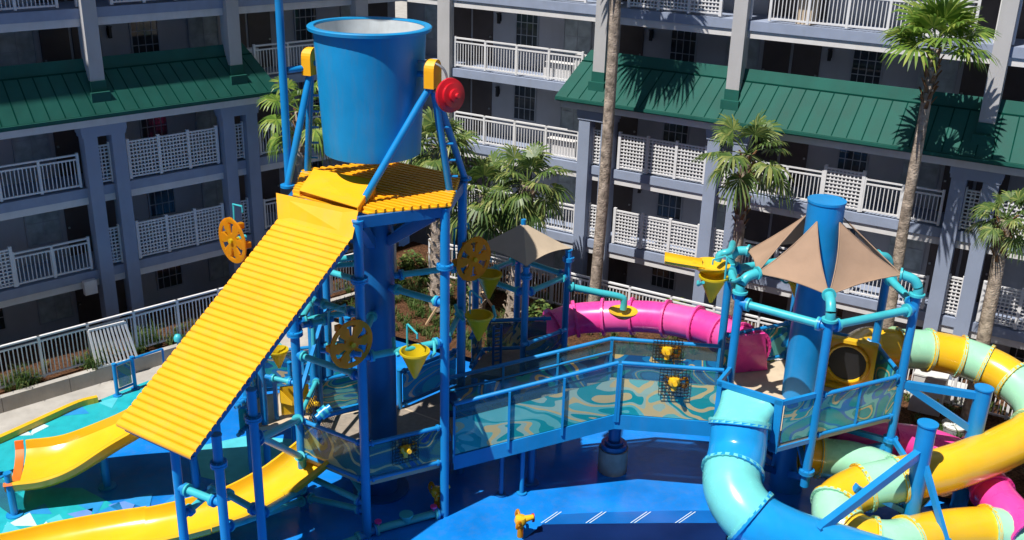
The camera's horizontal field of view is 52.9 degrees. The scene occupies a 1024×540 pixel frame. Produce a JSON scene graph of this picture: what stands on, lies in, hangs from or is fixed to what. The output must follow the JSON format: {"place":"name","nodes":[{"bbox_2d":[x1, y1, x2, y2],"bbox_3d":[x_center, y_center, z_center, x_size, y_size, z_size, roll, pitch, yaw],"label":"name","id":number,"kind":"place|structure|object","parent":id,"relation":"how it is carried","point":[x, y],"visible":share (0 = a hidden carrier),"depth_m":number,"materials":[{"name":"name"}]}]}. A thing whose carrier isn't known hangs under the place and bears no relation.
{"place":"outdoors","nodes":[
{"label":"outdoors","id":0,"kind":"place"},
{"bbox_2d":[0,318,353,433],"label":"pool deck path","id":1,"kind":"structure","parent":0,"point":[12,419],"depth_m":31.75,"materials":[{"name":"concrete"}]},
{"bbox_2d":[111,348,164,397],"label":"pool gate","id":2,"kind":"structure","parent":1,"relation":"on","point":[124,371],"depth_m":31.97,"materials":[{"name":"metal"}]},
{"bbox_2d":[197,436,291,483],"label":"wading area floor","id":3,"kind":"structure","parent":0,"point":[235,453],"depth_m":28.85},
{"bbox_2d":[46,236,973,539],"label":"pool floor","id":4,"kind":"structure","parent":0,"point":[664,472],"depth_m":27.70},
{"bbox_2d":[0,395,98,443],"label":"pool kerb","id":5,"kind":"structure","parent":4,"relation":"on","point":[38,421],"depth_m":30.32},
{"bbox_2d":[0,379,174,532],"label":"pool floor pattern","id":6,"kind":"object","parent":4,"relation":"on","point":[42,506],"visible":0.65,"depth_m":26.95},
{"bbox_2d":[0,409,204,519],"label":"open slide","id":7,"kind":"object","parent":4,"relation":"on","point":[52,461],"visible":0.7,"depth_m":27.24,"materials":[{"name":"yellow plastic"}]},
{"bbox_2d":[0,292,354,413],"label":"planter wall","id":8,"kind":"structure","parent":4,"relation":"on","point":[26,396],"depth_m":32.02,"materials":[{"name":"concrete"}]},
{"bbox_2d":[87,321,137,368],"bbox_3d":[-12.669,2.347,32.699,1.368,1.290,0.335,-15,27,-36],"label":"loose fence panel","id":9,"kind":"object","parent":8,"relation":"on","point":[107,342],"visible":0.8,"depth_m":32.63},
{"bbox_2d":[257,76,334,198],"bbox_3d":[-7.153,-2.500,35.596,2.960,8.513,3.073,-4,22,-14],"label":"palm tree","id":10,"kind":"object","parent":8,"relation":"on","point":[273,119],"visible":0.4,"depth_m":34.26,"materials":[{"name":"green plant"}]},
{"bbox_2d":[0,0,400,352],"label":"hotel wing","id":11,"kind":"structure","parent":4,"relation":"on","point":[135,162],"depth_m":34.30,"materials":[{"name":"paint"}]},
{"bbox_2d":[0,30,38,66],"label":"window","id":12,"kind":"structure","parent":11,"relation":"in","point":[16,48],"depth_m":32.02,"materials":[{"name":"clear glass"}]},
{"bbox_2d":[11,133,51,165],"bbox_3d":[-15.463,-4.190,33.061,1.150,1.550,0.050,-17,28,-39],"label":"window","id":13,"kind":"structure","parent":11,"relation":"in","point":[33,147],"depth_m":33.16,"materials":[{"name":"grey glass"}]},
{"bbox_2d":[23,210,63,247],"bbox_3d":[-15.536,-1.587,34.090,1.150,1.550,0.050,-17,28,-39],"label":"window","id":14,"kind":"structure","parent":11,"relation":"in","point":[42,228],"depth_m":34.17,"materials":[{"name":"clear glass"}]},
{"bbox_2d":[38,28,71,61],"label":"window","id":15,"kind":"structure","parent":11,"relation":"in","point":[55,43],"depth_m":32.72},
{"bbox_2d":[36,292,74,324],"bbox_3d":[-15.609,1.016,35.120,1.150,1.550,0.050,-17,28,-39],"label":"window","id":16,"kind":"structure","parent":11,"relation":"in","point":[58,307],"depth_m":35.23,"materials":[{"name":"grey glass"}]},
{"bbox_2d":[53,129,82,176],"bbox_3d":[-14.590,-4.143,33.915,0.900,2.080,0.090,-17,28,-39],"label":"door","id":17,"kind":"structure","parent":11,"relation":"in","point":[66,142],"depth_m":33.93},
{"bbox_2d":[64,205,92,255],"bbox_3d":[-14.663,-1.540,34.945,0.900,2.080,0.090,-17,28,-39],"label":"door","id":18,"kind":"structure","parent":11,"relation":"in","point":[77,222],"depth_m":34.93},
{"bbox_2d":[75,285,102,328],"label":"door","id":19,"kind":"structure","parent":11,"relation":"in","point":[89,308],"depth_m":36.02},
{"bbox_2d":[129,20,160,52],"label":"window","id":20,"kind":"structure","parent":11,"relation":"in","point":[144,36],"depth_m":34.61,"materials":[{"name":"black glass"}]},
{"bbox_2d":[139,116,168,140],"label":"window","id":21,"kind":"structure","parent":11,"relation":"in","point":[150,127],"depth_m":35.74,"materials":[{"name":"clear glass"}]},
{"bbox_2d":[147,188,176,217],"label":"window","id":22,"kind":"structure","parent":11,"relation":"in","point":[160,203],"depth_m":36.76,"materials":[{"name":"blue glass"}]},
{"bbox_2d":[156,265,183,290],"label":"window","id":23,"kind":"structure","parent":11,"relation":"in","point":[171,277],"depth_m":37.83,"materials":[{"name":"black glass"}]},
{"bbox_2d":[187,16,219,47],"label":"window","id":24,"kind":"structure","parent":11,"relation":"in","point":[202,31],"depth_m":35.95,"materials":[{"name":"grey glass"}]},
{"bbox_2d":[195,110,217,136],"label":"window","id":25,"kind":"structure","parent":11,"relation":"in","point":[204,119],"depth_m":36.98,"materials":[{"name":"grey glass"}]},
{"bbox_2d":[201,179,222,210],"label":"window","id":26,"kind":"structure","parent":11,"relation":"in","point":[212,192],"depth_m":38.01,"materials":[{"name":"grey glass"}]},
{"bbox_2d":[208,255,228,281],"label":"window","id":27,"kind":"structure","parent":11,"relation":"in","point":[218,266],"depth_m":39.08,"materials":[{"name":"grey glass"}]},
{"bbox_2d":[247,11,272,66],"bbox_3d":[-9.161,-8.412,37.480,0.900,2.080,0.090,-17,28,-39],"label":"door","id":28,"kind":"structure","parent":11,"relation":"in","point":[259,27],"depth_m":37.40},
{"bbox_2d":[261,168,279,212],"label":"door","id":29,"kind":"structure","parent":11,"relation":"in","point":[270,179],"depth_m":39.57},
{"bbox_2d":[293,8,317,42],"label":"window","id":30,"kind":"structure","parent":11,"relation":"in","point":[302,17],"depth_m":38.54,"materials":[{"name":"black glass"}]},
{"bbox_2d":[116,169,375,539],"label":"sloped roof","id":31,"kind":"structure","parent":4,"relation":"on","point":[184,402],"depth_m":21.76,"materials":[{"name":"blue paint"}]},
{"bbox_2d":[234,262,361,473],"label":"platform","id":32,"kind":"structure","parent":4,"relation":"on","point":[275,408],"depth_m":27.53,"materials":[{"name":"blue paint"}]},
{"bbox_2d":[219,203,251,262],"bbox_3d":[-7.529,-0.999,28.198,1.276,1.605,0.510,20,28,38],"label":"spray wheel","id":33,"kind":"object","parent":32,"relation":"attached to","point":[231,250],"visible":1,"depth_m":28.09,"materials":[{"name":"orange plastic"}]},
{"bbox_2d":[286,162,467,539],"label":"bucket tower","id":34,"kind":"structure","parent":4,"relation":"on","point":[355,447],"depth_m":25.34,"materials":[{"name":"metal"}]},
{"bbox_2d":[0,442,328,539],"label":"open slide","id":35,"kind":"object","parent":34,"relation":"attached to","point":[282,474],"visible":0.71,"depth_m":25.10,"materials":[{"name":"yellow plastic"}]},
{"bbox_2d":[280,47,319,188],"bbox_3d":[-4.963,-3.652,24.372,0.737,3.217,1.530,6,22,11],"label":"bucket stand","id":36,"kind":"object","parent":34,"relation":"on","point":[309,71],"visible":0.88,"depth_m":24.25,"materials":[{"name":"blue paint"}]},
{"bbox_2d":[274,0,302,182],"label":"fill pipe","id":37,"kind":"object","parent":36,"relation":"attached to","point":[284,69],"visible":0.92,"depth_m":23.73,"materials":[{"name":"metal"}]},
{"bbox_2d":[306,16,431,163],"bbox_3d":[-3.242,-4.138,23.671,2.892,2.944,2.800,2,22,0],"label":"tipping bucket","id":38,"kind":"object","parent":36,"relation":"attached to","point":[370,74],"visible":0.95,"depth_m":22.78,"materials":[{"name":"blue paint"}]},
{"bbox_2d":[326,303,372,368],"bbox_3d":[-3.754,1.497,23.421,1.160,1.459,0.510,-19,29,-41],"label":"spray wheel","id":39,"kind":"object","parent":34,"relation":"attached to","point":[348,344],"visible":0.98,"depth_m":23.30,"materials":[{"name":"yellow plastic"}]},
{"bbox_2d":[392,435,418,465],"bbox_3d":[-2.615,4.403,25.264,0.550,0.694,0.532,7,22,13],"label":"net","id":40,"kind":"object","parent":34,"relation":"attached to","point":[405,450],"visible":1,"depth_m":25.19,"materials":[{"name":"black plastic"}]},
{"bbox_2d":[392,323,435,378],"bbox_3d":[-2.325,1.913,24.123,1.084,1.323,0.836,2,22,0],"label":"cone bucket","id":41,"kind":"object","parent":34,"relation":"hanging from","point":[415,359],"visible":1,"depth_m":24.13,"materials":[{"name":"yellow plastic"}]},
{"bbox_2d":[363,59,471,203],"bbox_3d":[-1.932,-3.193,23.459,1.230,3.239,3.573,21,29,40],"label":"bucket stand","id":42,"kind":"object","parent":34,"relation":"on","point":[433,68],"visible":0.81,"depth_m":23.12,"materials":[{"name":"blue paint"}]},
{"bbox_2d":[432,78,464,112],"bbox_3d":[-1.433,-3.884,22.781,0.762,0.764,0.712,2,22,0],"label":"red nozzle","id":43,"kind":"object","parent":42,"relation":"attached to","point":[449,93],"visible":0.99,"depth_m":22.53,"materials":[{"name":"plastic"}]},
{"bbox_2d":[452,223,490,280],"bbox_3d":[-1.087,-0.460,26.247,1.160,1.459,0.510,-19,29,-41],"label":"spray wheel","id":44,"kind":"object","parent":34,"relation":"attached to","point":[471,259],"visible":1,"depth_m":26.14,"materials":[{"name":"yellow plastic"}]},
{"bbox_2d":[454,290,496,340],"bbox_3d":[-0.894,1.157,26.002,1.084,1.323,0.835,-2,22,-9],"label":"cone bucket","id":45,"kind":"object","parent":34,"relation":"hanging from","point":[478,320],"visible":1,"depth_m":26.02,"materials":[{"name":"yellow plastic"}]},
{"bbox_2d":[474,251,502,298],"bbox_3d":[-0.687,0.135,27.513,1.084,1.323,0.835,-10,25,-28],"label":"cone bucket","id":46,"kind":"object","parent":34,"relation":"hanging from","point":[488,279],"visible":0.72,"depth_m":27.47,"materials":[{"name":"yellow plastic"}]},
{"bbox_2d":[396,316,566,457],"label":"deck","id":47,"kind":"structure","parent":4,"relation":"on","point":[505,335],"depth_m":28.84,"materials":[{"name":"blue paint"}]},
{"bbox_2d":[471,218,573,458],"bbox_3d":[0.228,1.735,29.216,2.134,6.703,2.140,19,27,37],"label":"shade umbrella","id":48,"kind":"object","parent":4,"relation":"on","point":[524,244],"visible":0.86,"depth_m":27.97,"materials":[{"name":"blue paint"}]},
{"bbox_2d":[567,282,637,319],"bbox_3d":[2.545,0.828,29.114,2.082,1.120,0.840,2,22,0],"label":"water spout","id":49,"kind":"object","parent":48,"relation":"attached to","point":[623,310],"visible":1,"depth_m":28.97,"materials":[{"name":"teal paint"}]},
{"bbox_2d":[449,337,724,497],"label":"stair bridge","id":50,"kind":"structure","parent":4,"relation":"on","point":[611,392],"depth_m":26.64,"materials":[{"name":"blue paint"}]},
{"bbox_2d":[652,338,682,364],"bbox_3d":[4.147,2.169,27.452,0.586,0.763,0.605,-17,28,-39],"label":"water cannon","id":51,"kind":"object","parent":50,"relation":"attached to","point":[666,352],"visible":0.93,"depth_m":27.39,"materials":[{"name":"yellow plastic"}]},
{"bbox_2d":[658,368,690,396],"bbox_3d":[4.136,2.856,26.203,0.586,0.763,0.605,-17,28,-39],"label":"water cannon","id":52,"kind":"object","parent":50,"relation":"attached to","point":[673,382],"visible":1,"depth_m":26.14,"materials":[{"name":"yellow plastic"}]},
{"bbox_2d":[524,523,727,539],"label":"pool deep end","id":53,"kind":"object","parent":4,"relation":"attached to","point":[659,531],"visible":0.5,"depth_m":26.11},
{"bbox_2d":[401,0,1023,381],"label":"hotel wing","id":54,"kind":"structure","parent":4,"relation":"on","point":[834,97],"depth_m":34.17,"materials":[{"name":"paint"}]},
{"bbox_2d":[424,4,436,40],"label":"window","id":55,"kind":"structure","parent":54,"relation":"in","point":[430,10],"depth_m":40.73,"materials":[{"name":"grey glass"}]},
{"bbox_2d":[454,76,470,129],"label":"door","id":56,"kind":"structure","parent":54,"relation":"in","point":[466,82],"depth_m":41.04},
{"bbox_2d":[454,7,470,59],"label":"door","id":57,"kind":"structure","parent":54,"relation":"in","point":[462,16],"depth_m":40.09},
{"bbox_2d":[472,79,491,133],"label":"door","id":58,"kind":"structure","parent":54,"relation":"in","point":[481,90],"depth_m":40.67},
{"bbox_2d":[472,9,493,62],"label":"door","id":59,"kind":"structure","parent":54,"relation":"in","point":[482,19],"depth_m":39.65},
{"bbox_2d":[513,85,536,121],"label":"window","id":60,"kind":"structure","parent":54,"relation":"in","point":[524,98],"depth_m":39.72,"materials":[{"name":"black glass"}]},
{"bbox_2d":[515,13,538,48],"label":"window","id":61,"kind":"structure","parent":54,"relation":"in","point":[526,26],"depth_m":38.70,"materials":[{"name":"black glass"}]},
{"bbox_2d":[559,101,578,132],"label":"window","id":62,"kind":"structure","parent":54,"relation":"in","point":[568,119],"depth_m":38.94,"materials":[{"name":"grey glass"}]},
{"bbox_2d":[562,18,592,57],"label":"window","id":63,"kind":"structure","parent":54,"relation":"in","point":[577,34],"depth_m":37.73,"materials":[{"name":"grey glass"}]},
{"bbox_2d":[607,257,627,291],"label":"door","id":64,"kind":"structure","parent":54,"relation":"in","point":[617,271],"depth_m":39.89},
{"bbox_2d":[611,184,632,229],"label":"door","id":65,"kind":"structure","parent":54,"relation":"in","point":[622,195],"depth_m":38.83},
{"bbox_2d":[616,116,637,158],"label":"door","id":66,"kind":"structure","parent":54,"relation":"in","point":[628,125],"depth_m":37.83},
{"bbox_2d":[619,25,644,55],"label":"door","id":67,"kind":"structure","parent":54,"relation":"in","point":[631,37],"depth_m":36.65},
{"bbox_2d":[650,267,675,290],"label":"window","id":68,"kind":"structure","parent":54,"relation":"in","point":[660,278],"depth_m":38.99,"materials":[{"name":"black glass"}]},
{"bbox_2d":[656,192,682,220],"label":"window","id":69,"kind":"structure","parent":54,"relation":"in","point":[668,206],"depth_m":37.93,"materials":[{"name":"blue glass"}]},
{"bbox_2d":[661,122,689,146],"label":"window","id":70,"kind":"structure","parent":54,"relation":"in","point":[670,132],"depth_m":36.91,"materials":[{"name":"black glass"}]},
{"bbox_2d":[668,30,697,61],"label":"window","id":71,"kind":"structure","parent":54,"relation":"in","point":[683,44],"depth_m":35.77,"materials":[{"name":"black glass"}]},
{"bbox_2d":[724,36,760,69],"bbox_3d":[7.775,-7.244,34.823,1.150,1.550,0.050,14,25,28],"label":"window","id":72,"kind":"structure","parent":54,"relation":"in","point":[754,44],"depth_m":34.67,"materials":[{"name":"grey glass"}]},
{"bbox_2d":[744,209,769,247],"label":"door","id":73,"kind":"structure","parent":54,"relation":"in","point":[756,228],"depth_m":36.40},
{"bbox_2d":[760,292,787,327],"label":"door","id":74,"kind":"structure","parent":54,"relation":"in","point":[769,299],"depth_m":37.00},
{"bbox_2d":[761,40,791,72],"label":"door","id":75,"kind":"structure","parent":54,"relation":"in","point":[776,54],"depth_m":34.22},
{"bbox_2d":[769,214,798,258],"bbox_3d":[9.495,-1.276,36.000,0.900,2.080,0.040,14,25,28],"label":"door","id":76,"kind":"structure","parent":54,"relation":"in","point":[779,222],"depth_m":35.96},
{"bbox_2d":[779,141,808,186],"bbox_3d":[9.556,-3.872,34.950,0.900,2.080,0.090,14,25,28],"label":"door","id":77,"kind":"structure","parent":54,"relation":"in","point":[799,151],"depth_m":34.97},
{"bbox_2d":[791,43,821,76],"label":"door","id":78,"kind":"structure","parent":54,"relation":"in","point":[806,57],"depth_m":33.76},
{"bbox_2d":[836,149,869,174],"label":"window","id":79,"kind":"structure","parent":54,"relation":"in","point":[848,160],"depth_m":34.02,"materials":[{"name":"black glass"}]},
{"bbox_2d":[849,49,885,84],"bbox_3d":[11.329,-6.457,32.882,1.000,1.400,0.050,14,25,28],"label":"window","id":80,"kind":"structure","parent":54,"relation":"in","point":[866,67],"depth_m":32.87,"materials":[{"name":"black glass"}]},
{"bbox_2d":[887,236,925,272],"bbox_3d":[13.011,-0.740,33.983,1.150,1.550,0.050,14,25,28],"label":"window","id":81,"kind":"structure","parent":54,"relation":"in","point":[914,253],"depth_m":33.98,"materials":[{"name":"grey glass"}]},
{"bbox_2d":[898,159,939,191],"bbox_3d":[13.084,-3.343,32.954,1.150,1.550,0.050,14,25,28],"label":"window","id":82,"kind":"structure","parent":54,"relation":"in","point":[928,175],"depth_m":32.99,"materials":[{"name":"grey glass"}]},
{"bbox_2d":[915,56,959,92],"bbox_3d":[13.158,-5.946,31.924,1.150,1.550,0.050,14,25,28],"label":"window","id":83,"kind":"structure","parent":54,"relation":"in","point":[947,78],"depth_m":31.80,"materials":[{"name":"grey glass"}]},
{"bbox_2d":[923,243,959,296],"bbox_3d":[14.004,-0.178,33.545,0.900,2.080,0.090,14,25,28],"label":"door","id":84,"kind":"structure","parent":54,"relation":"in","point":[933,250],"depth_m":33.61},
{"bbox_2d":[937,165,973,215],"bbox_3d":[14.078,-2.781,32.516,0.900,2.080,0.090,14,25,28],"label":"door","id":85,"kind":"structure","parent":54,"relation":"in","point":[946,181],"depth_m":32.67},
{"bbox_2d":[954,249,991,302],"bbox_3d":[14.865,0.029,33.081,0.900,2.080,0.090,14,25,28],"label":"door","id":86,"kind":"structure","parent":54,"relation":"in","point":[987,262],"depth_m":33.10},
{"bbox_2d":[959,61,989,96],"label":"door","id":87,"kind":"structure","parent":54,"relation":"in","point":[973,81],"depth_m":31.39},
{"bbox_2d":[971,0,1000,35],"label":"door","id":88,"kind":"structure","parent":54,"relation":"in","point":[989,11],"depth_m":30.63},
{"bbox_2d":[1002,66,1023,101],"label":"door","id":89,"kind":"structure","parent":54,"relation":"in","point":[1013,90],"depth_m":30.85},
{"bbox_2d":[714,194,924,494],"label":"slide tower","id":90,"kind":"structure","parent":4,"relation":"on","point":[810,408],"depth_m":25.73,"materials":[{"name":"metal"}]},
{"bbox_2d":[540,297,770,372],"bbox_3d":[3.816,2.449,30.270,7.281,3.321,3.071,8,22,16],"label":"tube slide","id":91,"kind":"object","parent":90,"relation":"attached to","point":[696,324],"visible":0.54,"depth_m":30.18,"materials":[{"name":"pink plastic"}]},
{"bbox_2d":[664,240,735,275],"bbox_3d":[5.042,-0.128,25.918,2.813,1.165,1.407,-13,26,-32],"label":"water tray","id":92,"kind":"object","parent":90,"relation":"attached to","point":[704,266],"visible":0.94,"depth_m":25.51,"materials":[{"name":"yellow plastic"}]},
{"bbox_2d":[696,255,743,302],"bbox_3d":[5.013,0.209,25.284,1.084,1.323,0.836,-2,22,-9],"label":"cone bucket","id":93,"kind":"object","parent":90,"relation":"hanging from","point":[712,286],"visible":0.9,"depth_m":25.19,"materials":[{"name":"yellow plastic"}]},
{"bbox_2d":[748,216,805,267],"bbox_3d":[6.639,-0.788,25.791,1.228,1.308,1.608,2,22,0],"label":"shade sail","id":94,"kind":"object","parent":90,"relation":"attached to","point":[762,253],"visible":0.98,"depth_m":25.84,"materials":[{"name":"beige fabric"}]},
{"bbox_2d":[761,221,827,292],"bbox_3d":[6.783,-0.307,24.728,1.533,1.413,1.339,2,22,0],"label":"shade sail","id":95,"kind":"object","parent":90,"relation":"attached to","point":[798,261],"visible":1,"depth_m":24.97,"materials":[{"name":"beige fabric"}]},
{"bbox_2d":[701,389,894,539],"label":"tube slide","id":96,"kind":"object","parent":90,"relation":"attached to","point":[742,503],"visible":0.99,"depth_m":23.54,"materials":[{"name":"plastic"}]},
{"bbox_2d":[796,438,929,514],"bbox_3d":[9.063,5.207,26.498,3.466,1.631,1.496,10,23,21],"label":"tube slide","id":97,"kind":"object","parent":90,"relation":"attached to","point":[831,457],"visible":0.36,"depth_m":26.30,"materials":[{"name":"plastic"}]},
{"bbox_2d":[830,222,899,292],"bbox_3d":[8.327,-0.360,24.970,2.241,1.414,1.021,-8,24,-23],"label":"shade sail","id":98,"kind":"object","parent":90,"relation":"attached to","point":[858,262],"visible":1,"depth_m":24.93,"materials":[{"name":"beige fabric"}]},
{"bbox_2d":[810,326,1023,539],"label":"tube slide","id":99,"kind":"object","parent":90,"relation":"attached to","point":[994,451],"visible":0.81,"depth_m":25.66,"materials":[{"name":"yellow plastic"}]},
{"bbox_2d":[827,421,1023,539],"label":"tube slide","id":100,"kind":"object","parent":90,"relation":"attached to","point":[999,491],"visible":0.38,"depth_m":26.22,"materials":[{"name":"plastic"}]},
{"bbox_2d":[815,418,951,539],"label":"slide support mast","id":101,"kind":"object","parent":4,"relation":"on","point":[916,461],"visible":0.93,"depth_m":24.52,"materials":[{"name":"metal"}]},
{"bbox_2d":[907,369,949,416],"bbox_3d":[12.607,3.909,31.271,0.940,1.800,0.750,14,25,28],"label":"pump cabinet","id":102,"kind":"object","parent":4,"relation":"on","point":[916,404],"visible":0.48,"depth_m":30.88,"materials":[{"name":"white plastic"}]},
{"bbox_2d":[897,380,993,507],"bbox_3d":[10.883,4.615,26.607,2.401,3.926,0.499,2,22,0],"label":"slide support mast","id":103,"kind":"object","parent":4,"relation":"on","point":[980,395],"visible":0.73,"depth_m":26.05,"materials":[{"name":"metal"}]},
{"bbox_2d":[0,241,1023,504],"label":"planting bed","id":104,"kind":"object","parent":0,"point":[1014,475],"visible":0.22,"depth_m":35.05,"materials":[{"name":"plant"}]},
{"bbox_2d":[2,364,38,391],"bbox_3d":[-14.936,3.249,31.269,1.126,0.745,1.196,2,22,0],"label":"grass clump","id":105,"kind":"object","parent":104,"relation":"on","point":[22,383],"visible":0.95,"depth_m":31.29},
{"bbox_2d":[0,243,396,388],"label":"picket fence","id":106,"kind":"object","parent":104,"relation":"on","point":[134,315],"visible":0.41,"depth_m":32.93,"materials":[{"name":"metal"}]},
{"bbox_2d":[401,107,481,311],"bbox_3d":[-2.624,-2.005,36.258,3.280,7.457,3.340,2,22,0],"label":"palm tree","id":107,"kind":"object","parent":104,"relation":"on","point":[430,160],"visible":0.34,"depth_m":35.20,"materials":[{"name":"green plant"}]},
{"bbox_2d":[438,149,533,310],"bbox_3d":[-1.102,-1.112,36.029,3.831,5.961,3.657,2,22,0],"label":"palm tree","id":108,"kind":"object","parent":104,"relation":"on","point":[481,223],"visible":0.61,"depth_m":35.01,"materials":[{"name":"green plant"}]},
{"bbox_2d":[481,141,574,321],"bbox_3d":[0.520,-1.048,35.318,3.237,6.642,3.136,2,22,0],"label":"palm tree","id":109,"kind":"object","parent":104,"relation":"on","point":[525,202],"visible":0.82,"depth_m":34.28,"materials":[{"name":"green plant"}]},
{"bbox_2d":[588,0,620,301],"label":"palm tree","id":110,"kind":"object","parent":104,"relation":"on","point":[606,148],"visible":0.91,"depth_m":34.08,"materials":[{"name":"brown plant"}]},
{"bbox_2d":[690,109,795,316],"bbox_3d":[7.100,-0.945,32.567,3.430,8.388,3.176,2,22,0],"label":"palm tree","id":111,"kind":"object","parent":104,"relation":"on","point":[743,178],"visible":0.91,"depth_m":31.30,"materials":[{"name":"green plant"}]},
{"bbox_2d":[488,253,1012,419],"bbox_3d":[9.387,2.490,33.174,24.680,1.430,0.090,14,25,28],"label":"picket fence","id":112,"kind":"object","parent":104,"relation":"on","point":[758,321],"visible":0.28,"depth_m":35.68,"materials":[{"name":"metal"}]},
{"bbox_2d":[879,0,1001,327],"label":"palm tree","id":113,"kind":"object","parent":104,"relation":"on","point":[955,16],"visible":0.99,"depth_m":27.81,"materials":[{"name":"green plant"}]},
{"bbox_2d":[960,187,1023,421],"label":"palm tree","id":114,"kind":"object","parent":104,"relation":"on","point":[1001,234],"visible":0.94,"depth_m":28.61,"materials":[{"name":"green plant"}]},
{"bbox_2d":[543,510,810,523],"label":"pool slope","id":115,"kind":"structure","parent":0,"point":[701,516],"depth_m":26.69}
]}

